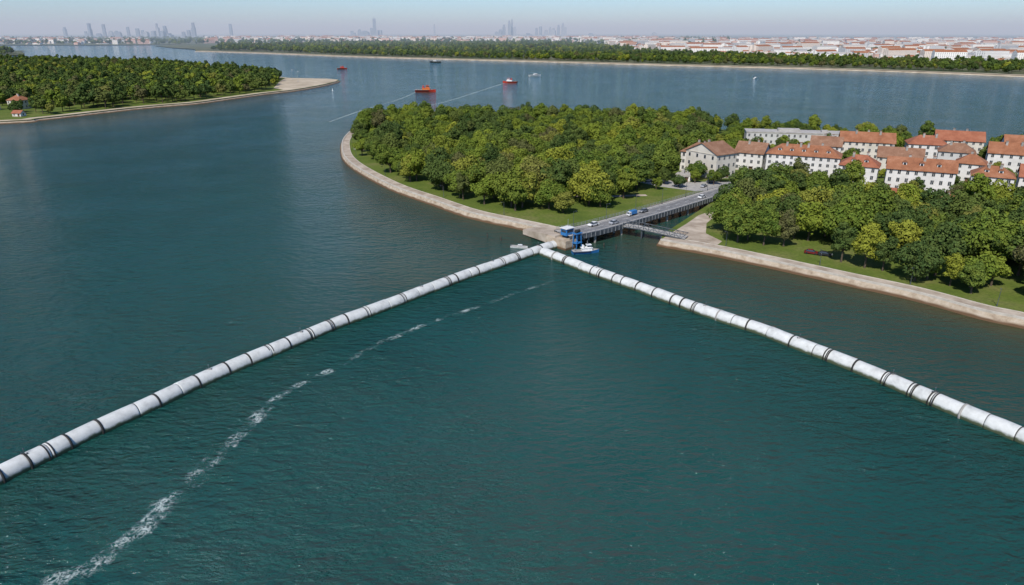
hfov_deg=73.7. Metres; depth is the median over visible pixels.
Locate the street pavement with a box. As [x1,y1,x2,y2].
[638,180,730,190]
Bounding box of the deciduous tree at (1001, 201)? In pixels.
[986,194,1007,205]
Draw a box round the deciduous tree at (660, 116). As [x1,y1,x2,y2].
[643,113,670,123]
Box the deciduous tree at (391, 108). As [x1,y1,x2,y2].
[386,104,400,113]
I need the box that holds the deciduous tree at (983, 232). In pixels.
[960,207,1021,255]
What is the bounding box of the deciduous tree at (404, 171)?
[399,154,417,181]
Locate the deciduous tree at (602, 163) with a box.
[600,158,608,171]
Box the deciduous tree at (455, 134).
[442,128,461,141]
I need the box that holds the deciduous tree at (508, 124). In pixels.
[502,119,512,131]
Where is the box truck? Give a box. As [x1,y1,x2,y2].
[627,209,636,215]
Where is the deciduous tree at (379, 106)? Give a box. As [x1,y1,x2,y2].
[367,104,386,112]
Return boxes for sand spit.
[274,78,336,89]
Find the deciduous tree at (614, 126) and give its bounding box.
[610,121,621,131]
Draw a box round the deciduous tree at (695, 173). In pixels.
[690,169,700,182]
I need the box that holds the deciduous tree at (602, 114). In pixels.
[592,109,610,119]
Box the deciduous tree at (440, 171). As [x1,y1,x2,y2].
[420,158,455,190]
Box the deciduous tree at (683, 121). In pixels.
[674,117,690,127]
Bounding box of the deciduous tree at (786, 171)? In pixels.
[766,162,791,177]
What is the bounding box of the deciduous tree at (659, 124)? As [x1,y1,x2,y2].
[648,120,666,132]
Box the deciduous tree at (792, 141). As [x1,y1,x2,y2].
[786,139,796,143]
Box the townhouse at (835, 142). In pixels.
[810,134,843,151]
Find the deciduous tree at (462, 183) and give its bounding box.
[454,172,469,199]
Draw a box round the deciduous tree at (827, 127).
[822,124,837,130]
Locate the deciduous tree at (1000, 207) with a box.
[980,198,1006,218]
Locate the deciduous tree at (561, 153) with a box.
[544,147,574,161]
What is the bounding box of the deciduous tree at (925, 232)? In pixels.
[917,227,934,240]
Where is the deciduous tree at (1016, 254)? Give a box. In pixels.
[1011,245,1023,269]
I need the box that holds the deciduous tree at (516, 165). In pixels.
[509,157,528,171]
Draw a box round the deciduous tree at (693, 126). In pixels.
[678,119,700,135]
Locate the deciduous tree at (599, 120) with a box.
[593,116,602,123]
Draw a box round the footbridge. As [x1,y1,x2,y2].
[623,220,688,239]
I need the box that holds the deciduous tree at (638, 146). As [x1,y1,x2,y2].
[634,144,653,157]
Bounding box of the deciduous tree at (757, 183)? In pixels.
[752,180,761,190]
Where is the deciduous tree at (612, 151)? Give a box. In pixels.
[604,145,626,156]
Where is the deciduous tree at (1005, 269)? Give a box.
[981,251,1012,285]
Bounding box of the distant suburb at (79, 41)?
[0,36,151,44]
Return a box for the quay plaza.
[674,213,721,244]
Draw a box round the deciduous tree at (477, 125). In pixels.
[474,121,485,129]
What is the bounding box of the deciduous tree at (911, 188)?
[898,183,935,203]
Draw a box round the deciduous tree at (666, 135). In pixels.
[661,131,678,149]
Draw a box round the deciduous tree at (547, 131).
[538,126,557,136]
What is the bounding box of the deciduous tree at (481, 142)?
[477,137,496,148]
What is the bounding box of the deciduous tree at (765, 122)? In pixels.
[758,115,772,128]
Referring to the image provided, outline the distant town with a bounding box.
[604,37,1023,63]
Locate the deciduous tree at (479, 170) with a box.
[463,157,490,182]
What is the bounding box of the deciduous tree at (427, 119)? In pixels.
[424,117,431,123]
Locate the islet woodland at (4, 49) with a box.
[0,45,14,53]
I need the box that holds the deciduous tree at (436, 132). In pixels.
[433,129,444,134]
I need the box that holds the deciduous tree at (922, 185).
[915,176,925,188]
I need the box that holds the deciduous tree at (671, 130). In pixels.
[665,123,680,138]
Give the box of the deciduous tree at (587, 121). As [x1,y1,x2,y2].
[582,117,590,124]
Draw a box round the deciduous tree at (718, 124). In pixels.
[714,120,722,128]
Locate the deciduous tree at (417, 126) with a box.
[408,122,422,131]
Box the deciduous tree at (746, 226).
[719,203,760,242]
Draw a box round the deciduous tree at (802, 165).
[793,157,809,176]
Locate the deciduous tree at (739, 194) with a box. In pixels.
[713,187,752,205]
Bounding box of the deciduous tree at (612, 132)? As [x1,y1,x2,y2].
[606,129,618,140]
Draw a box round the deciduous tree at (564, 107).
[559,104,568,110]
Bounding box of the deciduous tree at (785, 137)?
[780,135,789,142]
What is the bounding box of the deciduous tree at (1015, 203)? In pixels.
[1006,189,1023,212]
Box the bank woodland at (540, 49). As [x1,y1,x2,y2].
[210,39,1023,73]
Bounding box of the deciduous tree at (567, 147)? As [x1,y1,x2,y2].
[554,142,576,151]
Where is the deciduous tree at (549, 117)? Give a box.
[545,115,554,120]
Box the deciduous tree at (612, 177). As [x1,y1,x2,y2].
[602,169,616,194]
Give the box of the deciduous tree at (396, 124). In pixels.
[381,120,406,130]
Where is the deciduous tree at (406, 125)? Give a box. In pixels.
[403,123,410,131]
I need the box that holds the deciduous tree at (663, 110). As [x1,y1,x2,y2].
[656,105,670,115]
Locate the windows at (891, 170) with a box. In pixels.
[886,169,952,191]
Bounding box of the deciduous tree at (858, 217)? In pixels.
[819,194,877,237]
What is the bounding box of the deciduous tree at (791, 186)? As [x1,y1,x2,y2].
[766,174,799,195]
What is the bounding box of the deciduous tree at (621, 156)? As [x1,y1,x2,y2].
[613,149,630,167]
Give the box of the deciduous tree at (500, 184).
[488,167,535,206]
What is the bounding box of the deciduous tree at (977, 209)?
[962,204,982,214]
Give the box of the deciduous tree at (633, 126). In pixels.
[617,121,638,132]
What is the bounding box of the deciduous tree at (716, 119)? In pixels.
[709,116,723,124]
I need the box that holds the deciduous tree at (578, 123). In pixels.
[570,119,583,126]
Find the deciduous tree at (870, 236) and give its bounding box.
[851,221,888,267]
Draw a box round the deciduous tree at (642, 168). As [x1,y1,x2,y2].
[623,157,653,188]
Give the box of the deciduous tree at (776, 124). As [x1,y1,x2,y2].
[769,121,785,128]
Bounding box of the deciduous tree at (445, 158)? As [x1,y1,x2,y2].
[429,154,450,186]
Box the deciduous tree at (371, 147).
[364,140,380,155]
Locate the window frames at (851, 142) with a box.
[841,142,891,157]
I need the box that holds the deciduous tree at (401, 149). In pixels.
[384,146,404,170]
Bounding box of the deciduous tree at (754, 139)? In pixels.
[751,136,761,141]
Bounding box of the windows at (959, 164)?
[958,164,981,174]
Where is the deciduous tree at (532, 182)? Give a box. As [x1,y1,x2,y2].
[516,170,540,207]
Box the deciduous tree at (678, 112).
[674,111,682,117]
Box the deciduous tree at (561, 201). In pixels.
[551,190,574,212]
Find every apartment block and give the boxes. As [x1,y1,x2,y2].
[765,141,842,176]
[883,154,958,191]
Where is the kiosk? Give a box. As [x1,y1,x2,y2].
[676,170,691,182]
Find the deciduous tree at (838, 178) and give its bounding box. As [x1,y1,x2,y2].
[829,168,851,188]
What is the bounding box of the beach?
[195,51,1023,76]
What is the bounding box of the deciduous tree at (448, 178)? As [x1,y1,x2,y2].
[443,169,472,196]
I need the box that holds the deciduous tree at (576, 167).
[564,157,587,192]
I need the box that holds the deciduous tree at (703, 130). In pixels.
[698,127,711,137]
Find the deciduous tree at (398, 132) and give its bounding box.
[391,127,402,142]
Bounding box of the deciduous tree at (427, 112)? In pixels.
[415,106,433,121]
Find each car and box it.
[587,221,598,226]
[609,219,619,224]
[638,208,648,212]
[804,249,817,254]
[817,250,831,256]
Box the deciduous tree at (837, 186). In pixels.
[826,184,846,190]
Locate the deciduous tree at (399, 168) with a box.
[396,161,419,179]
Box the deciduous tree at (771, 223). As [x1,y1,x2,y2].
[755,206,780,245]
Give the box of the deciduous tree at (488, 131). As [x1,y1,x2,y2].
[484,128,494,133]
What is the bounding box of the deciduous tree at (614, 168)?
[608,163,636,193]
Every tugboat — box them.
[415,85,435,91]
[503,78,517,82]
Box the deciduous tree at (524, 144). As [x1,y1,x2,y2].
[508,137,535,153]
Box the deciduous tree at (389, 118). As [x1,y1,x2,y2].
[380,116,393,124]
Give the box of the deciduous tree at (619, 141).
[608,136,635,147]
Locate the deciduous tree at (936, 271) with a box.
[920,249,947,279]
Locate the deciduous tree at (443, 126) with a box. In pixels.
[434,122,446,130]
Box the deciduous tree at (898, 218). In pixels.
[886,210,912,253]
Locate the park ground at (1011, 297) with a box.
[350,129,1023,311]
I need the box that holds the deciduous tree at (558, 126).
[546,119,569,135]
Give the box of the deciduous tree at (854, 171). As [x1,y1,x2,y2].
[839,159,866,182]
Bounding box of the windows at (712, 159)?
[687,152,734,174]
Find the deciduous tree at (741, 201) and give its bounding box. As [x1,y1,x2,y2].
[726,193,744,204]
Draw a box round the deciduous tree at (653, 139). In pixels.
[647,135,659,143]
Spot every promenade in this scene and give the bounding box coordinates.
[343,131,560,228]
[662,236,1023,316]
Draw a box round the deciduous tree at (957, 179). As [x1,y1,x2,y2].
[954,174,960,184]
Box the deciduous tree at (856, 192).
[837,191,860,198]
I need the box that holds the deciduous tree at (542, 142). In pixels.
[533,138,545,146]
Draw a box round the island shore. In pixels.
[0,77,340,123]
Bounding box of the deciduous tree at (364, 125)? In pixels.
[350,122,367,132]
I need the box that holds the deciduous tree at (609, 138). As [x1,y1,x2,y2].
[594,136,614,144]
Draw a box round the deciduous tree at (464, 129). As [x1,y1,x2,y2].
[448,121,469,139]
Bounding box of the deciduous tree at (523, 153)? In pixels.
[512,148,530,157]
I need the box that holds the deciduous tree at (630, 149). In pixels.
[623,144,644,157]
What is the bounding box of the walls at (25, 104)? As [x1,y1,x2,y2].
[6,100,31,108]
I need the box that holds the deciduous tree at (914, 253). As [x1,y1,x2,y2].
[890,239,946,280]
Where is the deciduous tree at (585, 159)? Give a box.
[571,149,603,167]
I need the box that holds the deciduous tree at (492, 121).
[484,116,502,127]
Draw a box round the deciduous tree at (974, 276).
[957,260,986,293]
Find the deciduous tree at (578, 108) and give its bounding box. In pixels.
[574,105,582,112]
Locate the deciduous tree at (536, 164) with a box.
[520,154,552,186]
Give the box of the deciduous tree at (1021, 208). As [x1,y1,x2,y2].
[1010,201,1023,218]
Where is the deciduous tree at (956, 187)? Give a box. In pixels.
[948,185,964,193]
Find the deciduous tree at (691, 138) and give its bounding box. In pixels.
[679,130,709,147]
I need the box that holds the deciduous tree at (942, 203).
[912,187,954,212]
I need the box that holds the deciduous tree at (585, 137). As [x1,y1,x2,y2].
[580,128,589,142]
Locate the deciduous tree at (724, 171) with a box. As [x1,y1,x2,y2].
[716,165,729,181]
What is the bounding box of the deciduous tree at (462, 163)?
[451,154,480,182]
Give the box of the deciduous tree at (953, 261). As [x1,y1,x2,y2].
[943,253,968,285]
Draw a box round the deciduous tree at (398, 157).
[388,152,405,169]
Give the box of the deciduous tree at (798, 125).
[792,121,805,129]
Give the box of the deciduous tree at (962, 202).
[945,189,990,216]
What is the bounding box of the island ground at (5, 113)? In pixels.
[0,77,337,120]
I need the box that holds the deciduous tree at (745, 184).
[736,176,766,205]
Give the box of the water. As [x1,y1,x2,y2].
[0,44,1023,584]
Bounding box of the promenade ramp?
[523,225,563,241]
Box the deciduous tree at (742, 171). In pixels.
[734,167,747,185]
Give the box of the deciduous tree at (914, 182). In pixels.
[898,179,922,189]
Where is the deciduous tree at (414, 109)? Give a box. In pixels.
[407,106,424,114]
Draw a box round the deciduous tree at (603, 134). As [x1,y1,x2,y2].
[595,126,619,141]
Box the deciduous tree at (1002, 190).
[988,179,1021,202]
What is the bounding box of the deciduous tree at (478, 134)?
[470,130,487,140]
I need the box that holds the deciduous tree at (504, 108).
[497,105,513,113]
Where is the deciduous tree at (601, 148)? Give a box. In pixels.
[593,144,607,153]
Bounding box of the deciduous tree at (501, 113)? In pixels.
[494,110,507,116]
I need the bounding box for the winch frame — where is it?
[572,229,582,248]
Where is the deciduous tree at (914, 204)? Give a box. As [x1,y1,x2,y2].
[896,188,920,206]
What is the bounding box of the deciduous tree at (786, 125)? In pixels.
[782,122,791,127]
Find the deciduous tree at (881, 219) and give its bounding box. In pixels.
[864,212,890,235]
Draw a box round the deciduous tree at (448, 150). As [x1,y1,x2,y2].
[434,146,452,156]
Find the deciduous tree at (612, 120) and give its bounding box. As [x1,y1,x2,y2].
[602,113,622,125]
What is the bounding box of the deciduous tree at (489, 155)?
[482,148,504,163]
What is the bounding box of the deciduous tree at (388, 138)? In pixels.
[381,131,408,148]
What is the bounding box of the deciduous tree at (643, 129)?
[636,124,650,135]
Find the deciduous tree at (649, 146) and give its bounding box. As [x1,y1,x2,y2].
[641,143,656,160]
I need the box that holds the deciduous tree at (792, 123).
[787,119,798,126]
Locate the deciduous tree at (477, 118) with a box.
[472,112,485,124]
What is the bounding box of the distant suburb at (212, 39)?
[204,35,658,42]
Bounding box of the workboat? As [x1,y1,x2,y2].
[571,240,598,254]
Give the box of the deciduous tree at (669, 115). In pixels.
[666,112,674,120]
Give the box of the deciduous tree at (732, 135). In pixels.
[725,130,744,140]
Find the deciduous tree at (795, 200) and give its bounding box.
[780,194,810,237]
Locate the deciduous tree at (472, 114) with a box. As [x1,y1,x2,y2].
[468,112,476,118]
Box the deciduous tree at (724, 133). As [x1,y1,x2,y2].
[717,130,730,139]
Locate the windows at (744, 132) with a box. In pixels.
[744,132,836,142]
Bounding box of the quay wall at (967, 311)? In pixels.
[340,142,1023,328]
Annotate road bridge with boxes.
[545,181,732,250]
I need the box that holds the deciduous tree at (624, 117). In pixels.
[619,110,640,122]
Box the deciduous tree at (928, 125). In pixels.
[918,120,935,134]
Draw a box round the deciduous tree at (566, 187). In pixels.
[556,175,574,191]
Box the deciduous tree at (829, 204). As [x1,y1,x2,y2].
[820,191,865,210]
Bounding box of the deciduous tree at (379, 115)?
[371,109,386,127]
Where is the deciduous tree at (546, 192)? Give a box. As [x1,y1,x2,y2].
[533,178,567,208]
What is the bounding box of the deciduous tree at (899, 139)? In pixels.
[890,131,903,146]
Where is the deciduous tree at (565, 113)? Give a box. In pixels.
[555,109,576,119]
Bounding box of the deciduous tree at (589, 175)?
[567,165,616,204]
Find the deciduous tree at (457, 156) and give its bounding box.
[451,151,466,162]
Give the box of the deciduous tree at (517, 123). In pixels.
[511,118,532,128]
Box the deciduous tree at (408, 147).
[404,143,425,153]
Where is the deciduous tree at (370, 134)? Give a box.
[365,131,375,138]
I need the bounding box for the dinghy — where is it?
[510,244,527,248]
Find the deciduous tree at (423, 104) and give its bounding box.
[417,100,431,107]
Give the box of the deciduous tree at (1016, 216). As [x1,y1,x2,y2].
[1007,210,1023,221]
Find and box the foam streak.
[43,287,532,584]
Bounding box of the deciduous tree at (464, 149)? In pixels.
[449,142,468,153]
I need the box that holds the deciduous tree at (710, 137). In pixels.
[701,133,716,141]
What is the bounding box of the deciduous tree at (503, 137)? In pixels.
[490,129,520,146]
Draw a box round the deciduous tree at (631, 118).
[622,116,641,126]
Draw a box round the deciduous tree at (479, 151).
[466,146,487,159]
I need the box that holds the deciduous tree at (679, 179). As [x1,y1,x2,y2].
[671,174,686,187]
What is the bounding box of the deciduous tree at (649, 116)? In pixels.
[643,110,657,122]
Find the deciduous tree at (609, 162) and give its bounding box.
[604,155,616,169]
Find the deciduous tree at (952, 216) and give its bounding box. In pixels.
[943,211,960,220]
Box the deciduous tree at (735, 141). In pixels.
[725,137,738,144]
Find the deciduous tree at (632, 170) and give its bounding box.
[623,165,637,181]
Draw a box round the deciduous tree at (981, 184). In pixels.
[960,172,996,199]
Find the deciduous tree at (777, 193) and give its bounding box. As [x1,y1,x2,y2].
[756,188,789,200]
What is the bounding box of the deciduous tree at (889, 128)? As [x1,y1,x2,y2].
[882,125,895,132]
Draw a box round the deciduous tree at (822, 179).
[800,170,832,190]
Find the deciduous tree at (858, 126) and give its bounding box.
[855,121,878,130]
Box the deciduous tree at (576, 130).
[569,123,583,139]
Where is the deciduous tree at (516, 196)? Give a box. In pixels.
[507,180,527,210]
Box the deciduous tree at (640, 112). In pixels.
[637,106,646,122]
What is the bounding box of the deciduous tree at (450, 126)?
[445,121,460,131]
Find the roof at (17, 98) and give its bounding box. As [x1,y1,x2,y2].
[7,95,27,100]
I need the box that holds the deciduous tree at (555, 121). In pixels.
[549,116,568,123]
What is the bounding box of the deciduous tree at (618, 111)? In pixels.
[608,107,626,115]
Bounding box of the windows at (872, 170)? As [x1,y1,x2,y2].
[843,166,878,182]
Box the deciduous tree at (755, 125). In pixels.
[751,117,759,128]
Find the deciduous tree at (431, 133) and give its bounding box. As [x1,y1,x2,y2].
[414,127,435,138]
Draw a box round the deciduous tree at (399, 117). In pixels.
[390,113,407,121]
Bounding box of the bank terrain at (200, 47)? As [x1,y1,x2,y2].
[0,33,1023,74]
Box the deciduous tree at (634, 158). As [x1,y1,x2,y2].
[629,153,654,184]
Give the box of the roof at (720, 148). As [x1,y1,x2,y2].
[685,140,738,155]
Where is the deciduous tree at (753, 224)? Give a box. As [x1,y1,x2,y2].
[739,217,759,239]
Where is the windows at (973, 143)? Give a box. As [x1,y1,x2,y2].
[945,140,981,154]
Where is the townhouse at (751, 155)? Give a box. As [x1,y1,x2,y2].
[735,140,770,169]
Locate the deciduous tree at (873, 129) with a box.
[860,124,879,131]
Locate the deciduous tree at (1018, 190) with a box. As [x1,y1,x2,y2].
[1005,186,1023,200]
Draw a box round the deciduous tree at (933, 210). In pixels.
[912,202,938,219]
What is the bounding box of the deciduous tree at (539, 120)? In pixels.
[532,115,552,126]
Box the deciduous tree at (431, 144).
[422,139,448,153]
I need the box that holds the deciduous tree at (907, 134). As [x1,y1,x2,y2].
[900,131,910,146]
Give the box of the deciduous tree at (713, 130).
[697,121,717,136]
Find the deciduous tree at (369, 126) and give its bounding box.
[359,117,371,130]
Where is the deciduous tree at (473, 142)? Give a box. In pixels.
[456,135,477,148]
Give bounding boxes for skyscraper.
[62,27,69,36]
[86,23,94,37]
[101,24,108,36]
[108,31,113,36]
[126,27,130,36]
[135,28,140,36]
[151,31,156,36]
[155,23,159,36]
[160,30,166,37]
[191,22,195,36]
[228,24,232,35]
[361,31,367,35]
[372,19,377,35]
[501,25,505,35]
[508,20,511,35]
[511,19,512,35]
[513,26,516,35]
[538,26,542,36]
[556,24,559,35]
[560,23,565,36]
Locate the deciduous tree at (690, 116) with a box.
[686,114,698,121]
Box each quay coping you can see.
[342,131,540,226]
[660,239,1023,319]
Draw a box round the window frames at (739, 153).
[736,153,765,168]
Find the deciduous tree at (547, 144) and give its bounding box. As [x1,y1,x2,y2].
[542,141,554,151]
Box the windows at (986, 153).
[985,153,1022,172]
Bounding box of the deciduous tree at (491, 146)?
[483,142,501,154]
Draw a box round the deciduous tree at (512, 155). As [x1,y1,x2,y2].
[499,151,515,160]
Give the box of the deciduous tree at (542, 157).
[534,153,545,160]
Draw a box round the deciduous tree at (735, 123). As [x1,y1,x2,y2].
[728,121,740,126]
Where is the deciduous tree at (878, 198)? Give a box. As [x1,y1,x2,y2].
[849,186,897,216]
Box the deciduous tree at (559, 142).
[547,134,574,151]
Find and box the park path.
[356,148,646,196]
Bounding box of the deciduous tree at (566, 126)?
[562,121,577,135]
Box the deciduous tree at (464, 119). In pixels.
[458,113,471,125]
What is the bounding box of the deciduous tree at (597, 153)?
[588,149,609,166]
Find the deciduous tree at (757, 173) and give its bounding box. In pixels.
[735,167,774,186]
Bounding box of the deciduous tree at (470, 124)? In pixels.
[467,120,474,131]
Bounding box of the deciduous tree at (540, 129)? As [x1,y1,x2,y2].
[534,126,547,133]
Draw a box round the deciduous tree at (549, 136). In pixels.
[539,130,560,140]
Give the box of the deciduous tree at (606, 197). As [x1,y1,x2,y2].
[586,179,617,206]
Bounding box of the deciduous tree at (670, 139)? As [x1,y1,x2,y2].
[653,136,674,147]
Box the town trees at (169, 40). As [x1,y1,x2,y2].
[0,35,1003,59]
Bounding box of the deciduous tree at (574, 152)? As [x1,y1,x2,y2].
[566,147,585,158]
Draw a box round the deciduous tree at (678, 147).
[676,143,685,154]
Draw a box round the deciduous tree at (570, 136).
[564,130,577,145]
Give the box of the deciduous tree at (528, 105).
[520,102,532,111]
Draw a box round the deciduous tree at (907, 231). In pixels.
[887,219,922,258]
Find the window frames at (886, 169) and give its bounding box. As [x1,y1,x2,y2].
[883,169,953,189]
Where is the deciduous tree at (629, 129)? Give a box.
[619,124,637,136]
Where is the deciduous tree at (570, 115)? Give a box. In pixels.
[565,113,575,121]
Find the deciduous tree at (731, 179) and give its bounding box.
[728,165,753,184]
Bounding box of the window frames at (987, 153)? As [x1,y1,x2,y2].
[985,153,1022,171]
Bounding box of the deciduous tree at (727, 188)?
[713,183,734,202]
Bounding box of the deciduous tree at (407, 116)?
[403,113,412,118]
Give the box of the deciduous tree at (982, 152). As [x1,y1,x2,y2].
[977,146,986,158]
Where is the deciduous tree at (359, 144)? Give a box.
[352,138,366,155]
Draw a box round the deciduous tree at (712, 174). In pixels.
[706,169,721,184]
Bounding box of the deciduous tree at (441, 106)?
[435,104,447,112]
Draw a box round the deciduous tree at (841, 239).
[830,221,857,261]
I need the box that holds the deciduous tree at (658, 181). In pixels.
[651,176,663,189]
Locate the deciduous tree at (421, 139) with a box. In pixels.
[407,130,432,148]
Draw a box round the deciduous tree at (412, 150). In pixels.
[405,146,419,153]
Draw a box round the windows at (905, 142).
[905,142,937,155]
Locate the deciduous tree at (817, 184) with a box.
[810,183,825,198]
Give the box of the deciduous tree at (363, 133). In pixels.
[355,129,368,138]
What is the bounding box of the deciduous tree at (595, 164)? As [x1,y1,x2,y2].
[581,160,602,172]
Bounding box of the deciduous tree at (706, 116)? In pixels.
[695,110,715,124]
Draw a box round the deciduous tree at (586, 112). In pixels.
[578,108,592,119]
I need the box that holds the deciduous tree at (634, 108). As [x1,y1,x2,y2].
[625,103,639,116]
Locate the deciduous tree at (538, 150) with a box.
[532,146,543,154]
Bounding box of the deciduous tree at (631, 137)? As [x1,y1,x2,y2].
[613,133,637,144]
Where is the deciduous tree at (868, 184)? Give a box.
[847,181,877,190]
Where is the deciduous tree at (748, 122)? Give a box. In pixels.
[740,118,753,127]
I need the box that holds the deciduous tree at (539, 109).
[533,103,548,117]
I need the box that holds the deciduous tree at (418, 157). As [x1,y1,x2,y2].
[399,149,426,180]
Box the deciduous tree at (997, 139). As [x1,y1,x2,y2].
[990,133,1005,141]
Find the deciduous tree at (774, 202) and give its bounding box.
[753,196,782,217]
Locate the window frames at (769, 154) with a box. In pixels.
[767,154,837,172]
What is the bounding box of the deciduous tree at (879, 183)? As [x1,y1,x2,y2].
[870,179,890,194]
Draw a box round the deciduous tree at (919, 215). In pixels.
[885,205,934,237]
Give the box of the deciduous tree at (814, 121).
[807,114,821,129]
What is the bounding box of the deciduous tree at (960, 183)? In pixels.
[948,181,965,189]
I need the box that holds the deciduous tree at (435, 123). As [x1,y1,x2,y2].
[432,119,442,129]
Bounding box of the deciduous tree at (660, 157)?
[650,143,681,173]
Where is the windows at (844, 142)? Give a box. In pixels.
[841,142,891,157]
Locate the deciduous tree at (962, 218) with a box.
[955,211,984,250]
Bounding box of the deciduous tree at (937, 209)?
[931,205,946,215]
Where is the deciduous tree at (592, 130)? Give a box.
[582,121,603,140]
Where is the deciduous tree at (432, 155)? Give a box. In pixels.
[423,146,451,180]
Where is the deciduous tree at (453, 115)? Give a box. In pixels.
[448,108,464,122]
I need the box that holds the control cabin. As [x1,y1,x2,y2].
[560,225,574,235]
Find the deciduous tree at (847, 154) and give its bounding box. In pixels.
[841,148,858,159]
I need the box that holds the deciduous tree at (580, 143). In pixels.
[576,139,583,148]
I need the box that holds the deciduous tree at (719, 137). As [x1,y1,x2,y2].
[715,134,724,140]
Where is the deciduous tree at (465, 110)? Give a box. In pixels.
[455,107,470,120]
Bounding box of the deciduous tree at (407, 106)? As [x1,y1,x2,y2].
[401,101,420,112]
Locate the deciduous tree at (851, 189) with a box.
[835,182,872,202]
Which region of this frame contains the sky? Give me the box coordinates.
[0,0,1023,32]
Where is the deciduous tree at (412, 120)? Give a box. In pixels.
[404,113,426,127]
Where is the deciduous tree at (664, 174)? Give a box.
[658,167,670,183]
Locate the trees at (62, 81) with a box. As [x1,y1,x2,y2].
[0,54,281,112]
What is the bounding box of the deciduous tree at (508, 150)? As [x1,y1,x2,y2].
[502,146,518,154]
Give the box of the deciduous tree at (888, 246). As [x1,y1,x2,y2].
[871,235,899,270]
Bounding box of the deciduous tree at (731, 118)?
[723,113,739,126]
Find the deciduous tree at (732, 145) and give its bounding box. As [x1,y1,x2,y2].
[727,142,735,148]
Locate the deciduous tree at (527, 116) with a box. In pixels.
[523,113,534,121]
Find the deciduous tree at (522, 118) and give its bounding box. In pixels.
[516,113,526,122]
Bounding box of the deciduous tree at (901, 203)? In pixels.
[875,194,912,211]
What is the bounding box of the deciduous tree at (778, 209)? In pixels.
[775,197,797,211]
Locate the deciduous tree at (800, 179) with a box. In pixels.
[787,171,806,190]
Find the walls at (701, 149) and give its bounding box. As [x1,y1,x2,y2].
[685,144,736,178]
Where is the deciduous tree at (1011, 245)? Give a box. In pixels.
[1002,224,1023,275]
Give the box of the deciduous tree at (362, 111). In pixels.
[356,109,371,118]
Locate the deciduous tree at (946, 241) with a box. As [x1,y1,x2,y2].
[921,220,966,275]
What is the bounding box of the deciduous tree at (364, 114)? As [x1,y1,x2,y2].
[357,111,372,121]
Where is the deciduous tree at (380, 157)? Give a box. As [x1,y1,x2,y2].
[373,144,400,172]
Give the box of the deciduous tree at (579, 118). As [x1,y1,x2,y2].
[576,115,584,123]
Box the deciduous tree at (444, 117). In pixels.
[433,114,452,123]
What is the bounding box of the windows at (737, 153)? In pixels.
[735,153,766,167]
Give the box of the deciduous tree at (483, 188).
[470,176,494,204]
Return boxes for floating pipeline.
[0,241,556,484]
[539,247,1023,444]
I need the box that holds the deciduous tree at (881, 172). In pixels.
[878,169,885,176]
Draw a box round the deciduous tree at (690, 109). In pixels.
[682,106,695,117]
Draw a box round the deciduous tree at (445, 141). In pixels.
[431,135,460,150]
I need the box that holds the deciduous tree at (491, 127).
[475,122,503,133]
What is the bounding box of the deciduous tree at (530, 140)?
[520,132,541,146]
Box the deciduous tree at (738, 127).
[728,124,743,135]
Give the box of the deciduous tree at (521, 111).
[513,106,535,117]
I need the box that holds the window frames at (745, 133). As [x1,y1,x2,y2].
[745,133,829,143]
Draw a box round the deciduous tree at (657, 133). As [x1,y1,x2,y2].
[642,128,670,143]
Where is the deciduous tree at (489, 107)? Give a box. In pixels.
[481,104,494,112]
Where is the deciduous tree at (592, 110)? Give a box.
[588,105,600,114]
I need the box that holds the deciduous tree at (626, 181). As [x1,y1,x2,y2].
[617,168,637,198]
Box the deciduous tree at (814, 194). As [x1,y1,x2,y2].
[798,185,838,203]
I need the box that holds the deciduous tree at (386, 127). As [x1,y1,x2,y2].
[374,122,393,136]
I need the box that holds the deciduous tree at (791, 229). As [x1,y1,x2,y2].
[776,209,799,246]
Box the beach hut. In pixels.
[11,110,26,116]
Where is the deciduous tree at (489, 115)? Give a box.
[482,110,496,117]
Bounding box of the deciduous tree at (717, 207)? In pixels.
[705,195,745,227]
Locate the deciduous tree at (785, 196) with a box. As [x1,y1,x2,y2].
[779,192,804,202]
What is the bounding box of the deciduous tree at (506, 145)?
[497,142,521,151]
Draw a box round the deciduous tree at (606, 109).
[602,108,611,113]
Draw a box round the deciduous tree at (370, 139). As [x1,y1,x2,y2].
[364,135,381,143]
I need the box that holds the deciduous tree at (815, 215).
[794,201,830,240]
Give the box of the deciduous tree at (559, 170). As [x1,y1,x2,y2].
[539,158,571,184]
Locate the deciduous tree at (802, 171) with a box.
[790,169,815,179]
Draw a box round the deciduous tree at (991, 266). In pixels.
[958,253,1000,287]
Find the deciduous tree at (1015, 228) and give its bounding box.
[987,220,1023,258]
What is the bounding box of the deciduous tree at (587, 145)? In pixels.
[581,141,595,151]
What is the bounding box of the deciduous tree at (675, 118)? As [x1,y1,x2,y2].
[671,114,682,124]
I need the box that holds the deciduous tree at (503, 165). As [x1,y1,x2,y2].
[485,155,513,174]
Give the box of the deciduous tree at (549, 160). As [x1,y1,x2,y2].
[540,157,555,180]
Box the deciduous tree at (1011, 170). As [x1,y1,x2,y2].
[1006,167,1016,182]
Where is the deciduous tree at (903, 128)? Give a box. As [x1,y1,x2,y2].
[896,124,907,134]
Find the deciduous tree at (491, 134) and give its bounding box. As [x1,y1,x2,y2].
[484,131,498,140]
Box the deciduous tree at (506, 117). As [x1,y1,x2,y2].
[496,112,513,126]
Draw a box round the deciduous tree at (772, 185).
[758,176,785,194]
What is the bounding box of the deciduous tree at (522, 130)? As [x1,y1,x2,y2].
[512,124,532,138]
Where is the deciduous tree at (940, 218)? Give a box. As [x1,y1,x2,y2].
[922,213,947,230]
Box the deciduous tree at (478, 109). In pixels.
[473,104,484,115]
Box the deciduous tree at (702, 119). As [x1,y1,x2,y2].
[695,118,713,127]
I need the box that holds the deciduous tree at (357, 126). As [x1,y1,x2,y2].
[351,120,364,137]
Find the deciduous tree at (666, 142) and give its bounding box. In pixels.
[656,140,674,150]

